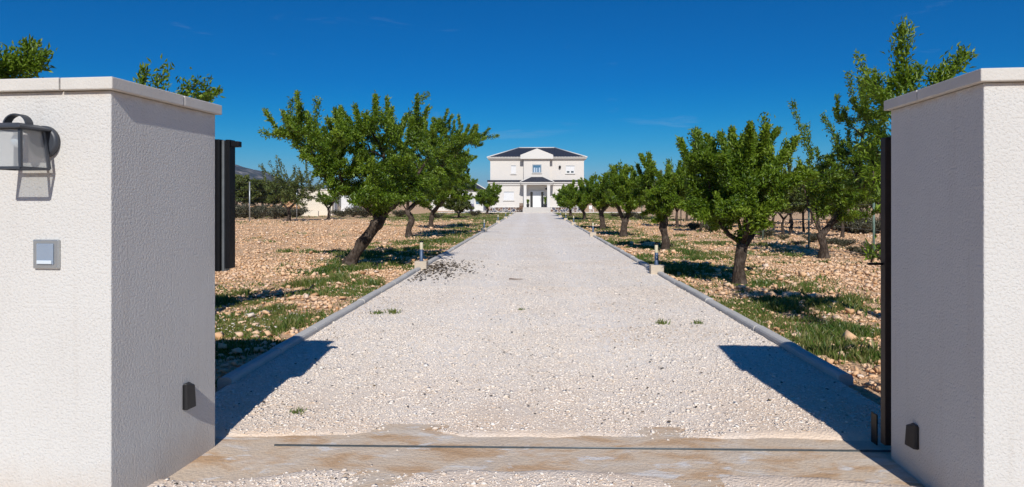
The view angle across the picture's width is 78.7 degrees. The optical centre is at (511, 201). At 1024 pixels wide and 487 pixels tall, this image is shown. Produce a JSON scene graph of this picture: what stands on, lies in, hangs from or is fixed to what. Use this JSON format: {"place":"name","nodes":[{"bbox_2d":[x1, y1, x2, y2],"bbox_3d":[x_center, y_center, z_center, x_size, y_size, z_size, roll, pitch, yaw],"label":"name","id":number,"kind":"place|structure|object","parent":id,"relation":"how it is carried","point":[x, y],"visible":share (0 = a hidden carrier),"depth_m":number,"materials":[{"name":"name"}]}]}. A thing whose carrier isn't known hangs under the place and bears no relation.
{"place":"outdoors","nodes":[
{"label":"outdoors","id":0,"kind":"place"},
{"bbox_2d":[0,0,1023,188],"label":"sky","id":1,"kind":"structure","parent":0,"point":[607,82],"materials":[{"name":"blue"}]},
{"bbox_2d":[153,213,880,486],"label":"driveway","id":2,"kind":"structure","parent":0,"point":[553,219],"depth_m":5.67,"materials":[{"name":"grey gravel"}]},
{"bbox_2d":[290,406,306,414],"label":"weed","id":3,"kind":"object","parent":2,"relation":"on","point":[297,412],"visible":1,"depth_m":4.41,"materials":[{"name":"green plant"}]},
{"bbox_2d":[370,309,382,314],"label":"weed","id":4,"kind":"object","parent":2,"relation":"on","point":[378,312],"visible":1,"depth_m":8.24,"materials":[{"name":"green plant"}]},
{"bbox_2d":[383,307,400,313],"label":"weed","id":5,"kind":"object","parent":2,"relation":"on","point":[391,310],"visible":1,"depth_m":8.33,"materials":[{"name":"green plant"}]},
{"bbox_2d":[238,238,781,422],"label":"leaf litter","id":6,"kind":"object","parent":2,"relation":"on","point":[441,264],"visible":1,"depth_m":13.11,"materials":[{"name":"brown plant"}]},
{"bbox_2d":[657,317,670,324],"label":"weed","id":7,"kind":"object","parent":2,"relation":"on","point":[660,321],"visible":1,"depth_m":7.61,"materials":[{"name":"green plant"}]},
{"bbox_2d":[691,319,702,323],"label":"weed","id":8,"kind":"object","parent":2,"relation":"on","point":[697,322],"visible":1,"depth_m":7.59,"materials":[{"name":"green plant"}]},
{"bbox_2d":[148,469,917,486],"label":"forecourt","id":9,"kind":"structure","parent":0,"point":[768,481],"depth_m":3.34,"materials":[{"name":"grey gravel"}]},
{"bbox_2d":[438,212,640,212],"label":"terrace","id":10,"kind":"structure","parent":0,"point":[541,212],"depth_m":84.37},
{"bbox_2d":[235,164,853,201],"bbox_3d":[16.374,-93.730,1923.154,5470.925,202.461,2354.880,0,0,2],"label":"hills","id":11,"kind":"structure","parent":0,"point":[252,173],"depth_m":2143.45,"materials":[{"name":"grey"}]},
{"bbox_2d":[217,239,873,347],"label":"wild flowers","id":12,"kind":"object","parent":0,"point":[359,296],"visible":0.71,"depth_m":8.27,"materials":[{"name":"plant"}]},
{"bbox_2d":[168,424,924,486],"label":"concrete apron","id":13,"kind":"object","parent":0,"point":[233,458],"visible":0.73,"depth_m":3.67,"materials":[{"name":"beige concrete"}]},
{"bbox_2d":[274,444,890,451],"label":"gate track","id":14,"kind":"structure","parent":13,"relation":"on","point":[536,447],"depth_m":3.80,"materials":[{"name":"metal"}]},
{"bbox_2d":[867,137,890,445],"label":"sliding gate","id":15,"kind":"structure","parent":14,"relation":"on","point":[885,263],"depth_m":3.73,"materials":[{"name":"black metal"}]},
{"bbox_2d":[215,202,880,405],"bbox_3d":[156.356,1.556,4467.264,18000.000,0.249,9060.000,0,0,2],"label":"field ground","id":16,"kind":"structure","parent":0,"point":[875,397],"depth_m":17.60,"materials":[{"name":"soil"}]},
{"bbox_2d":[0,33,57,78],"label":"almond tree","id":17,"kind":"object","parent":16,"relation":"on","point":[31,59],"visible":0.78,"depth_m":6.96,"materials":[{"name":"green plant"}]},
{"bbox_2d":[0,76,221,486],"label":"gate wall","id":18,"kind":"structure","parent":16,"relation":"on","point":[107,340],"depth_m":3.06,"materials":[{"name":"paint"}]},
{"bbox_2d":[0,113,59,170],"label":"wall lantern","id":19,"kind":"object","parent":18,"relation":"attached to","point":[43,141],"depth_m":2.98,"materials":[{"name":"metal"}]},
{"bbox_2d":[33,239,59,268],"bbox_3d":[-2.259,0.254,3.026,0.136,0.141,0.024,0,0,7],"label":"intercom","id":20,"kind":"object","parent":18,"relation":"attached to","point":[46,253],"visible":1,"depth_m":3.02,"materials":[{"name":"metal"}]},
{"bbox_2d":[182,382,195,409],"bbox_3d":[-1.835,1.108,3.559,0.049,0.150,0.066,0,0,7],"label":"gate sensor","id":21,"kind":"object","parent":18,"relation":"attached to","point":[188,396],"visible":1,"depth_m":3.54,"materials":[{"name":"black plastic"}]},
{"bbox_2d":[215,139,241,270],"bbox_3d":[-1.789,0.022,3.892,0.182,0.815,0.093,0,0,7],"label":"gate receiver","id":22,"kind":"object","parent":18,"relation":"attached to","point":[224,205],"visible":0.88,"depth_m":3.87,"materials":[{"name":"black metal"}]},
{"bbox_2d":[132,54,225,102],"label":"almond tree","id":23,"kind":"object","parent":16,"relation":"on","point":[207,95],"visible":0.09,"depth_m":6.73,"materials":[{"name":"green plant"}]},
{"bbox_2d":[235,204,247,218],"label":"scrub bush","id":24,"kind":"object","parent":16,"relation":"on","point":[240,210],"visible":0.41,"depth_m":51.72,"materials":[{"name":"green plant"}]},
{"bbox_2d":[235,202,250,208],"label":"scrub bush","id":25,"kind":"object","parent":16,"relation":"on","point":[236,205],"visible":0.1,"depth_m":69.42,"materials":[{"name":"green plant"}]},
{"bbox_2d":[235,174,263,204],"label":"almond tree","id":26,"kind":"object","parent":16,"relation":"on","point":[242,188],"visible":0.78,"depth_m":95.72,"materials":[{"name":"green plant"}]},
{"bbox_2d":[243,203,269,218],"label":"scrub bush","id":27,"kind":"object","parent":16,"relation":"on","point":[255,213],"visible":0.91,"depth_m":52.71,"materials":[{"name":"green plant"}]},
{"bbox_2d":[248,179,270,204],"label":"almond tree","id":28,"kind":"object","parent":16,"relation":"on","point":[262,197],"visible":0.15,"depth_m":99.88,"materials":[{"name":"green plant"}]},
{"bbox_2d":[260,180,278,205],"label":"almond tree","id":29,"kind":"object","parent":16,"relation":"on","point":[265,200],"visible":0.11,"depth_m":107.28,"materials":[{"name":"green plant"}]},
{"bbox_2d":[265,189,280,205],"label":"almond tree","id":30,"kind":"object","parent":16,"relation":"on","point":[271,202],"visible":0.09,"depth_m":109.99,"materials":[{"name":"green plant"}]},
{"bbox_2d":[265,206,286,218],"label":"scrub bush","id":31,"kind":"object","parent":16,"relation":"on","point":[273,212],"visible":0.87,"depth_m":54.63,"materials":[{"name":"green plant"}]},
{"bbox_2d":[235,181,330,221],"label":"wire fence","id":32,"kind":"object","parent":16,"relation":"on","point":[264,212],"visible":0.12,"depth_m":45.25,"materials":[{"name":"grey metal"}]},
{"bbox_2d":[253,283,313,297],"bbox_3d":[-3.627,1.473,10.707,0.481,0.048,2.173,0,0,8],"label":"irrigation hose","id":33,"kind":"object","parent":16,"relation":"on","point":[282,294],"visible":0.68,"depth_m":9.82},
{"bbox_2d":[277,207,292,217],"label":"scrub bush","id":34,"kind":"object","parent":16,"relation":"on","point":[286,214],"visible":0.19,"depth_m":57.41,"materials":[{"name":"green plant"}]},
{"bbox_2d":[269,200,300,209],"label":"rubble","id":35,"kind":"object","parent":16,"relation":"on","point":[289,204],"visible":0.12,"depth_m":66.47,"materials":[{"name":"stone"}]},
{"bbox_2d":[276,182,295,202],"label":"almond tree","id":36,"kind":"object","parent":16,"relation":"on","point":[280,186],"visible":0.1,"depth_m":109.67,"materials":[{"name":"green plant"}]},
{"bbox_2d":[258,155,327,220],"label":"almond tree","id":37,"kind":"object","parent":16,"relation":"on","point":[285,192],"visible":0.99,"depth_m":48.09,"materials":[{"name":"green plant"}]},
{"bbox_2d":[285,207,309,216],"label":"scrub bush","id":38,"kind":"object","parent":16,"relation":"on","point":[301,211],"visible":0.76,"depth_m":59.32,"materials":[{"name":"green plant"}]},
{"bbox_2d":[302,211,318,215],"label":"garden wall","id":39,"kind":"structure","parent":16,"relation":"on","point":[313,213],"depth_m":63.76,"materials":[{"name":"beige paint"}]},
{"bbox_2d":[299,189,340,215],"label":"shed","id":40,"kind":"structure","parent":16,"relation":"on","point":[312,205],"depth_m":67.79,"materials":[{"name":"beige paint"}]},
{"bbox_2d":[316,189,339,218],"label":"almond tree","id":41,"kind":"object","parent":16,"relation":"on","point":[331,199],"visible":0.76,"depth_m":54.39,"materials":[{"name":"green plant"}]},
{"bbox_2d":[330,208,347,216],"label":"scrub bush","id":42,"kind":"object","parent":16,"relation":"on","point":[339,213],"visible":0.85,"depth_m":62.47,"materials":[{"name":"green plant"}]},
{"bbox_2d":[342,206,357,216],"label":"scrub bush","id":43,"kind":"object","parent":16,"relation":"on","point":[349,212],"visible":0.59,"depth_m":60.23,"materials":[{"name":"green plant"}]},
{"bbox_2d":[341,196,360,214],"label":"garage shed","id":44,"kind":"structure","parent":16,"relation":"on","point":[344,203],"depth_m":70.66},
{"bbox_2d":[341,197,348,210],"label":"door","id":45,"kind":"structure","parent":44,"relation":"in","point":[344,203],"depth_m":70.65,"materials":[{"name":"white"}]},
{"bbox_2d":[257,90,449,264],"bbox_3d":[-3.440,-0.483,14.277,3.805,4.159,3.906,0,0,-37],"label":"almond tree","id":46,"kind":"object","parent":16,"relation":"on","point":[385,191],"visible":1,"depth_m":13.69,"materials":[{"name":"green plant"}]},
{"bbox_2d":[350,207,371,217],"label":"scrub bush","id":47,"kind":"object","parent":16,"relation":"on","point":[363,212],"visible":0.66,"depth_m":58.09,"materials":[{"name":"green plant"}]},
{"bbox_2d":[217,212,515,390],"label":"kerb","id":48,"kind":"structure","parent":16,"relation":"on","point":[249,367],"depth_m":6.84,"materials":[{"name":"concrete"}]},
{"bbox_2d":[392,209,405,216],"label":"scrub bush","id":49,"kind":"object","parent":16,"relation":"on","point":[400,213],"visible":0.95,"depth_m":60.09,"materials":[{"name":"green plant"}]},
{"bbox_2d":[414,241,427,269],"bbox_3d":[-1.979,1.236,13.638,0.264,0.769,0.256,0,0,2],"label":"bollard light","id":50,"kind":"object","parent":16,"relation":"on","point":[421,263],"visible":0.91,"depth_m":13.52,"materials":[{"name":"concrete"}]},
{"bbox_2d":[434,213,443,217],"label":"scrub bush","id":51,"kind":"object","parent":16,"relation":"on","point":[437,216],"visible":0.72,"depth_m":55.19,"materials":[{"name":"green plant"}]},
{"bbox_2d":[415,148,479,228],"bbox_3d":[-3.912,-0.846,34.986,3.899,4.887,4.895,0,0,17],"label":"almond tree","id":52,"kind":"object","parent":16,"relation":"on","point":[461,195],"visible":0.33,"depth_m":34.75,"materials":[{"name":"green plant"}]},
{"bbox_2d":[403,108,499,237],"bbox_3d":[-3.055,-1.119,25.297,3.858,5.355,4.161,0,0,-44],"label":"almond tree","id":53,"kind":"object","parent":16,"relation":"on","point":[458,140],"visible":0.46,"depth_m":25.09,"materials":[{"name":"green plant"}]},
{"bbox_2d":[433,188,474,217],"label":"almond tree","id":54,"kind":"object","parent":16,"relation":"on","point":[459,207],"visible":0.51,"depth_m":56.90,"materials":[{"name":"green plant"}]},
{"bbox_2d":[431,180,486,210],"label":"annex building","id":55,"kind":"structure","parent":16,"relation":"on","point":[477,207],"depth_m":101.28,"materials":[{"name":"paint"}]},
{"bbox_2d":[468,210,481,215],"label":"scrub bush","id":56,"kind":"object","parent":16,"relation":"on","point":[475,213],"visible":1,"depth_m":62.00,"materials":[{"name":"green plant"}]},
{"bbox_2d":[481,219,486,231],"bbox_3d":[-1.374,1.236,30.922,0.264,0.769,0.256,0,0,5],"label":"bollard light","id":57,"kind":"object","parent":16,"relation":"on","point":[484,229],"visible":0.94,"depth_m":30.80,"materials":[{"name":"beige concrete"}]},
{"bbox_2d":[472,182,501,213],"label":"almond tree","id":58,"kind":"object","parent":16,"relation":"on","point":[489,196],"visible":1,"depth_m":72.67,"materials":[{"name":"green plant"}]},
{"bbox_2d":[487,147,587,211],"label":"house","id":59,"kind":"structure","parent":16,"relation":"on","point":[534,175],"depth_m":87.85,"materials":[{"name":"paint"}]},
{"bbox_2d":[503,191,514,200],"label":"window","id":60,"kind":"structure","parent":59,"relation":"in","point":[507,195],"depth_m":88.04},
{"bbox_2d":[511,165,515,173],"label":"window","id":61,"kind":"structure","parent":59,"relation":"in","point":[513,167],"depth_m":88.01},
{"bbox_2d":[533,192,540,206],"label":"door","id":62,"kind":"structure","parent":59,"relation":"in","point":[536,195],"depth_m":87.86,"materials":[{"name":"metal"}]},
{"bbox_2d":[532,164,541,173],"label":"window","id":63,"kind":"structure","parent":59,"relation":"in","point":[536,168],"depth_m":87.01,"materials":[{"name":"blue glass"}]},
{"bbox_2d":[566,165,574,173],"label":"window","id":64,"kind":"structure","parent":59,"relation":"in","point":[570,169],"depth_m":87.74,"materials":[{"name":"white glass"}]},
{"bbox_2d":[215,212,880,386],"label":"grass","id":65,"kind":"structure","parent":16,"relation":"on","point":[817,332],"depth_m":10.24,"materials":[{"name":"green plant"}]},
{"bbox_2d":[215,219,880,392],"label":"field stones","id":66,"kind":"object","parent":16,"relation":"on","point":[262,267],"visible":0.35,"depth_m":14.31,"materials":[{"name":"beige stone"}]},
{"bbox_2d":[552,183,577,215],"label":"almond tree","id":67,"kind":"object","parent":16,"relation":"on","point":[554,196],"visible":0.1,"depth_m":63.61,"materials":[{"name":"green plant"}]},
{"bbox_2d":[556,176,593,218],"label":"almond tree","id":68,"kind":"object","parent":16,"relation":"on","point":[571,195],"visible":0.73,"depth_m":51.04,"materials":[{"name":"green plant"}]},
{"bbox_2d":[590,222,595,236],"bbox_3d":[3.446,1.236,26.552,0.264,0.769,0.256,0,0,5],"label":"bollard light","id":69,"kind":"object","parent":16,"relation":"on","point":[592,233],"visible":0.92,"depth_m":26.43,"materials":[{"name":"beige concrete"}]},
{"bbox_2d":[581,171,612,229],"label":"almond tree","id":70,"kind":"object","parent":16,"relation":"on","point":[596,196],"visible":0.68,"depth_m":33.42,"materials":[{"name":"green plant"}]},
{"bbox_2d":[601,159,643,236],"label":"almond tree","id":71,"kind":"object","parent":16,"relation":"on","point":[617,192],"visible":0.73,"depth_m":26.46,"materials":[{"name":"green plant"}]},
{"bbox_2d":[616,210,638,217],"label":"scrub bush","id":72,"kind":"object","parent":16,"relation":"on","point":[632,214],"visible":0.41,"depth_m":55.57,"materials":[{"name":"green plant"}]},
{"bbox_2d":[634,212,644,218],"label":"scrub bush","id":73,"kind":"object","parent":16,"relation":"on","point":[637,216],"visible":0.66,"depth_m":51.63,"materials":[{"name":"green plant"}]},
{"bbox_2d":[649,243,663,273],"bbox_3d":[2.965,1.236,12.819,0.264,0.769,0.256,0,0,4],"label":"bollard light","id":74,"kind":"object","parent":16,"relation":"on","point":[656,267],"visible":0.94,"depth_m":12.70,"materials":[{"name":"beige concrete"}]},
{"bbox_2d":[625,150,700,249],"bbox_3d":[4.651,0.026,18.906,2.249,3.196,2.329,0,0,-31],"label":"almond tree","id":75,"kind":"object","parent":16,"relation":"on","point":[668,192],"visible":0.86,"depth_m":18.66,"materials":[{"name":"green plant"}]},
{"bbox_2d":[654,164,678,227],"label":"almond tree","id":76,"kind":"object","parent":16,"relation":"on","point":[676,218],"depth_m":36.57,"materials":[{"name":"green plant"}]},
{"bbox_2d":[685,221,699,229],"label":"scrub bush","id":77,"kind":"object","parent":16,"relation":"on","point":[692,226],"visible":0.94,"depth_m":33.49,"materials":[{"name":"green plant"}]},
{"bbox_2d":[552,212,853,384],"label":"kerb","id":78,"kind":"structure","parent":16,"relation":"on","point":[820,364],"depth_m":6.88,"materials":[{"name":"concrete"}]},
{"bbox_2d":[699,222,720,231],"bbox_3d":[9.781,1.179,30.715,1.214,0.646,1.558,0,0,-27],"label":"scrub bush","id":79,"kind":"object","parent":16,"relation":"on","point":[705,226],"visible":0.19,"depth_m":30.82,"materials":[{"name":"green plant"}]},
{"bbox_2d":[675,112,818,284],"bbox_3d":[4.158,-0.015,11.268,2.256,3.241,2.532,0,0,36],"label":"almond tree","id":80,"kind":"object","parent":16,"relation":"on","point":[746,167],"visible":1,"depth_m":10.90,"materials":[{"name":"green plant"}]},
{"bbox_2d":[641,202,880,255],"bbox_3d":[9.840,0.810,30.925,0.065,1.580,39.560,0,0,2],"label":"wire fence","id":81,"kind":"object","parent":16,"relation":"on","point":[873,226],"visible":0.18,"depth_m":19.86,"materials":[{"name":"grey metal"}]},
{"bbox_2d":[756,228,774,237],"bbox_3d":[10.415,1.270,25.637,0.888,0.477,0.692,0,0,44],"label":"scrub bush","id":82,"kind":"object","parent":16,"relation":"on","point":[770,232],"visible":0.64,"depth_m":25.48,"materials":[{"name":"green plant"}]},
{"bbox_2d":[778,235,788,239],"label":"scrub bush","id":83,"kind":"object","parent":16,"relation":"on","point":[785,237],"visible":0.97,"depth_m":24.60,"materials":[{"name":"green plant"}]},
{"bbox_2d":[761,169,806,235],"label":"almond tree","id":84,"kind":"object","parent":16,"relation":"on","point":[795,204],"visible":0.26,"depth_m":25.44,"materials":[{"name":"green plant"}]},
{"bbox_2d":[790,239,807,244],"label":"scrub bush","id":85,"kind":"object","parent":16,"relation":"on","point":[801,242],"visible":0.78,"depth_m":21.58,"materials":[{"name":"green plant"}]},
{"bbox_2d":[787,162,813,233],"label":"almond tree","id":86,"kind":"object","parent":16,"relation":"on","point":[789,168],"visible":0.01,"depth_m":28.25,"materials":[{"name":"green plant"}]},
{"bbox_2d":[789,198,819,231],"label":"almond tree","id":87,"kind":"object","parent":16,"relation":"on","point":[802,212],"visible":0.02,"depth_m":28.82,"materials":[{"name":"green plant"}]},
{"bbox_2d":[800,232,817,241],"bbox_3d":[11.114,1.306,23.154,0.710,0.422,0.911,0,0,39],"label":"scrub bush","id":88,"kind":"object","parent":16,"relation":"on","point":[813,237],"visible":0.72,"depth_m":23.04,"materials":[{"name":"green plant"}]},
{"bbox_2d":[833,223,846,230],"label":"scrub bush","id":89,"kind":"object","parent":16,"relation":"on","point":[835,226],"visible":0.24,"depth_m":31.50,"materials":[{"name":"green plant"}]},
{"bbox_2d":[814,153,868,237],"bbox_3d":[13.423,-0.216,25.361,2.165,3.655,2.854,0,0,24],"label":"almond tree","id":90,"kind":"object","parent":16,"relation":"on","point":[842,234],"visible":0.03,"depth_m":25.36,"materials":[{"name":"green plant"}]},
{"bbox_2d":[786,66,898,258],"bbox_3d":[9.089,-1.016,16.587,2.767,5.233,2.757,0,0,-37],"label":"almond tree","id":91,"kind":"object","parent":16,"relation":"on","point":[845,158],"visible":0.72,"depth_m":16.60,"materials":[{"name":"green plant"}]},
{"bbox_2d":[828,236,858,246],"bbox_3d":[10.944,1.331,20.623,0.912,0.382,0.711,0,0,4],"label":"scrub bush","id":92,"kind":"object","parent":16,"relation":"on","point":[842,242],"visible":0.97,"depth_m":20.61,"materials":[{"name":"green plant"}]},
{"bbox_2d":[830,208,868,232],"bbox_3d":[16.630,0.930,30.500,2.176,1.277,1.696,0,0,-43],"label":"scrub bush","id":93,"kind":"object","parent":16,"relation":"on","point":[846,224],"visible":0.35,"depth_m":30.11,"materials":[{"name":"green plant"}]},
{"bbox_2d":[824,219,875,232],"bbox_3d":[19.189,1.073,32.465,4.779,1.181,5.281,0,0,2],"label":"rubble","id":94,"kind":"object","parent":16,"relation":"on","point":[827,220],"depth_m":33.41,"materials":[{"name":"stone"}]},
{"bbox_2d":[844,245,860,251],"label":"scrub bush","id":95,"kind":"object","parent":16,"relation":"on","point":[849,248],"visible":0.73,"depth_m":18.23,"materials":[{"name":"green plant"}]},
{"bbox_2d":[849,220,876,233],"bbox_3d":[16.451,1.169,29.471,1.076,0.768,1.380,0,0,-36],"label":"scrub bush","id":96,"kind":"object","parent":16,"relation":"on","point":[863,227],"visible":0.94,"depth_m":29.41,"materials":[{"name":"green plant"}]},
{"bbox_2d":[854,248,871,255],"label":"scrub bush","id":97,"kind":"object","parent":16,"relation":"on","point":[859,251],"visible":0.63,"depth_m":17.13,"materials":[{"name":"green plant"}]},
{"bbox_2d":[853,186,880,211],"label":"almond tree","id":98,"kind":"object","parent":16,"relation":"on","point":[866,206],"visible":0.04,"depth_m":32.88,"materials":[{"name":"green plant"}]},
{"bbox_2d":[858,241,880,250],"bbox_3d":[10.838,1.326,18.626,0.933,0.419,0.727,0,0,27],"label":"scrub bush","id":99,"kind":"object","parent":16,"relation":"on","point":[876,244],"visible":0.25,"depth_m":18.54,"materials":[{"name":"green plant"}]},
{"bbox_2d":[865,218,880,233],"bbox_3d":[17.306,1.070,29.443,1.297,0.960,1.664,0,0,-42],"label":"scrub bush","id":100,"kind":"object","parent":16,"relation":"on","point":[877,226],"visible":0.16,"depth_m":29.49,"materials":[{"name":"green plant"}]},
{"bbox_2d":[838,15,977,263],"bbox_3d":[4.224,-0.167,6.505,1.501,3.553,1.945,0,0,30],"label":"almond tree","id":101,"kind":"object","parent":16,"relation":"on","point":[905,80],"visible":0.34,"depth_m":6.44,"materials":[{"name":"green plant"}]},
{"bbox_2d":[884,67,1023,486],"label":"gate wall","id":102,"kind":"structure","parent":16,"relation":"on","point":[957,270],"depth_m":2.98,"materials":[{"name":"paint"}]},
{"bbox_2d":[905,423,918,449],"bbox_3d":[2.166,1.271,3.389,0.049,0.132,0.066,0,0,7],"label":"gate sensor","id":103,"kind":"object","parent":102,"relation":"attached to","point":[912,436],"visible":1,"depth_m":3.38,"materials":[{"name":"black plastic"}]}
]}

